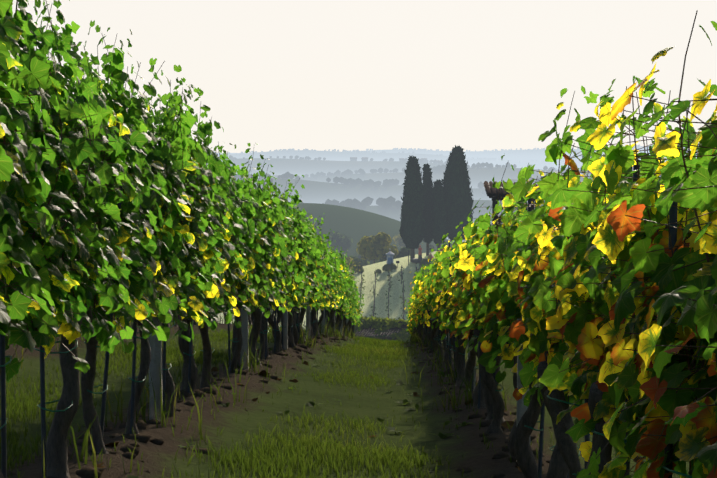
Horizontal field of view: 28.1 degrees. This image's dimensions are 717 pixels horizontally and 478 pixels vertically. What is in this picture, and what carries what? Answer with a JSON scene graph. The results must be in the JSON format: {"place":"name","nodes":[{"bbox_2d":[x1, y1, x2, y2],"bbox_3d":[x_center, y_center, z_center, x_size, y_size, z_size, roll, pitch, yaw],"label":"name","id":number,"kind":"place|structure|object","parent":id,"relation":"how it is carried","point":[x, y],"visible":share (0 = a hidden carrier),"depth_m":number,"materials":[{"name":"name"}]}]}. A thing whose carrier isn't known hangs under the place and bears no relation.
{"place":"outdoors","nodes":[
{"label":"outdoors","id":0,"kind":"place"},
{"bbox_2d":[0,142,698,477],"bbox_3d":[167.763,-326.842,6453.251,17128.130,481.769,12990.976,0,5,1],"label":"ground terrain","id":1,"kind":"structure","parent":0,"point":[356,225],"depth_m":13.22,"materials":[{"name":"green plant"}]},
{"bbox_2d":[7,334,551,477],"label":"soil clods","id":2,"kind":"object","parent":1,"relation":"on","point":[86,472],"visible":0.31,"depth_m":9.68,"materials":[{"name":"brown soil"}]},
{"bbox_2d":[0,313,579,477],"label":"grass","id":3,"kind":"structure","parent":1,"relation":"on","point":[384,456],"depth_m":9.65,"materials":[{"name":"green plant"}]},
{"bbox_2d":[127,335,473,477],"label":"lane weeds","id":4,"kind":"object","parent":1,"relation":"on","point":[403,402],"visible":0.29,"depth_m":12.39,"materials":[{"name":"green plant"}]},
{"bbox_2d":[171,259,429,329],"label":"grapevines","id":5,"kind":"object","parent":1,"relation":"on","point":[388,267],"visible":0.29,"depth_m":235.47,"materials":[{"name":"green plant"}]},
{"bbox_2d":[171,261,429,328],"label":"vineyard posts","id":6,"kind":"object","parent":1,"relation":"on","point":[373,310],"visible":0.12,"depth_m":220.52,"materials":[{"name":"grey wood"}]},
{"bbox_2d":[0,336,643,477],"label":"fallen leaves","id":7,"kind":"object","parent":1,"relation":"on","point":[505,424],"visible":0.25,"depth_m":12.26,"materials":[{"name":"brown plant"}]},
{"bbox_2d":[0,165,677,477],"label":"vine stakes","id":8,"kind":"object","parent":1,"relation":"on","point":[673,234],"visible":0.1,"depth_m":7.28,"materials":[{"name":"brown wood"}]},
{"bbox_2d":[0,305,691,477],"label":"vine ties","id":9,"kind":"object","parent":8,"relation":"attached to","point":[625,441],"visible":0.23,"depth_m":6.55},
{"bbox_2d":[404,21,716,477],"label":"vine leaves","id":10,"kind":"object","parent":8,"relation":"attached to","point":[690,426],"visible":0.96,"depth_m":4.06,"materials":[{"name":"green plant"}]},
{"bbox_2d":[148,168,530,440],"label":"trellis posts","id":11,"kind":"object","parent":1,"relation":"on","point":[155,366],"visible":0.06,"depth_m":9.27,"materials":[{"name":"grey wood"}]},
{"bbox_2d":[0,0,364,382],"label":"vine leaves","id":12,"kind":"object","parent":11,"relation":"attached to","point":[315,260],"visible":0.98,"depth_m":7.29,"materials":[{"name":"green plant"}]},
{"bbox_2d":[0,288,692,477],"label":"grapevine trunks","id":13,"kind":"object","parent":1,"relation":"on","point":[564,461],"visible":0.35,"depth_m":7.54,"materials":[{"name":"brown wood"}]},
{"bbox_2d":[0,0,716,477],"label":"vine shoots","id":14,"kind":"object","parent":13,"relation":"attached to","point":[682,146],"depth_m":5.36,"materials":[{"name":"plant"}]},
{"bbox_2d":[328,231,410,266],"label":"trees","id":15,"kind":"object","parent":1,"relation":"on","point":[343,241],"visible":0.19,"depth_m":473.25,"materials":[{"name":"green plant"}]},
{"bbox_2d":[339,246,405,339],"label":"valley tree trunks","id":16,"kind":"object","parent":1,"relation":"on","point":[356,277],"depth_m":233.36,"materials":[{"name":"brown wood"}]},
{"bbox_2d":[343,232,422,279],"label":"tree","id":17,"kind":"object","parent":16,"relation":"attached to","point":[375,246],"visible":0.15,"depth_m":299.98,"materials":[{"name":"green plant"}]},
{"bbox_2d":[354,318,408,340],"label":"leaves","id":18,"kind":"object","parent":1,"relation":"on","point":[392,330],"visible":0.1,"depth_m":91.54,"materials":[{"name":"green plant"}]},
{"bbox_2d":[368,326,394,340],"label":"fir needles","id":19,"kind":"object","parent":1,"relation":"on","point":[380,336],"visible":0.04,"depth_m":83.70,"materials":[{"name":"green plant"}]},
{"bbox_2d":[358,250,408,274],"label":"knoll sign and posts","id":20,"kind":"object","parent":1,"relation":"on","point":[397,262],"visible":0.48,"depth_m":243.94,"materials":[{"name":"grey wood"}]},
{"bbox_2d":[386,251,393,263],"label":"votive shrine","id":21,"kind":"object","parent":1,"relation":"on","point":[390,254],"visible":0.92,"depth_m":242.52,"materials":[{"name":"paint"}]},
{"bbox_2d":[271,158,534,183],"bbox_3d":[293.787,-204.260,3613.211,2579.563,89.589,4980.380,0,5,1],"label":"houses","id":22,"kind":"structure","parent":1,"relation":"on","point":[423,160],"depth_m":2886.21,"materials":[{"name":"beige"}]},
{"bbox_2d":[273,157,540,181],"bbox_3d":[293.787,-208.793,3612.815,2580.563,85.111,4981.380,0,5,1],"label":"house roofs","id":23,"kind":"structure","parent":22,"relation":"on","point":[516,180],"depth_m":2868.46,"materials":[{"name":"grey"}]},
{"bbox_2d":[412,258,437,262],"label":"stone wall","id":24,"kind":"structure","parent":1,"relation":"on","point":[415,260],"depth_m":243.76,"materials":[{"name":"stone"}]},
{"bbox_2d":[418,245,421,254],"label":"statue","id":25,"kind":"object","parent":24,"relation":"on","point":[420,251],"visible":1,"depth_m":244.53,"materials":[{"name":"stone"}]},
{"bbox_2d":[399,145,473,261],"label":"cypress","id":26,"kind":"object","parent":1,"relation":"on","point":[435,212],"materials":[{"name":"green plant"}]},
{"bbox_2d":[214,145,665,209],"bbox_3d":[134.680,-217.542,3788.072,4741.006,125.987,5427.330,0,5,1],"label":"tree clumps","id":27,"kind":"object","parent":1,"relation":"on","point":[387,203],"visible":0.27,"depth_m":2176.31,"materials":[{"name":"plant"}]},
{"bbox_2d":[483,183,537,227],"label":"trunk","id":28,"kind":"object","parent":1,"relation":"on","point":[494,199],"visible":0.21,"depth_m":68.96,"materials":[{"name":"brown wood"}]},
{"bbox_2d":[484,181,539,196],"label":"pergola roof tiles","id":29,"kind":"object","parent":28,"relation":"on","point":[492,188],"visible":0.23,"depth_m":69.51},
{"bbox_2d":[12,0,716,152],"label":"sky","id":30,"kind":"structure","parent":0,"point":[319,75],"materials":[{"name":"white"}]},
{"bbox_2d":[320,315,410,342],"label":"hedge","id":31,"kind":"object","parent":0,"point":[389,323],"visible":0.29,"depth_m":91.73,"materials":[{"name":"green plant"}]},
{"bbox_2d":[357,330,407,339],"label":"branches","id":32,"kind":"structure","parent":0,"point":[376,336],"depth_m":91.49,"materials":[{"name":"brown wood"}]}
]}

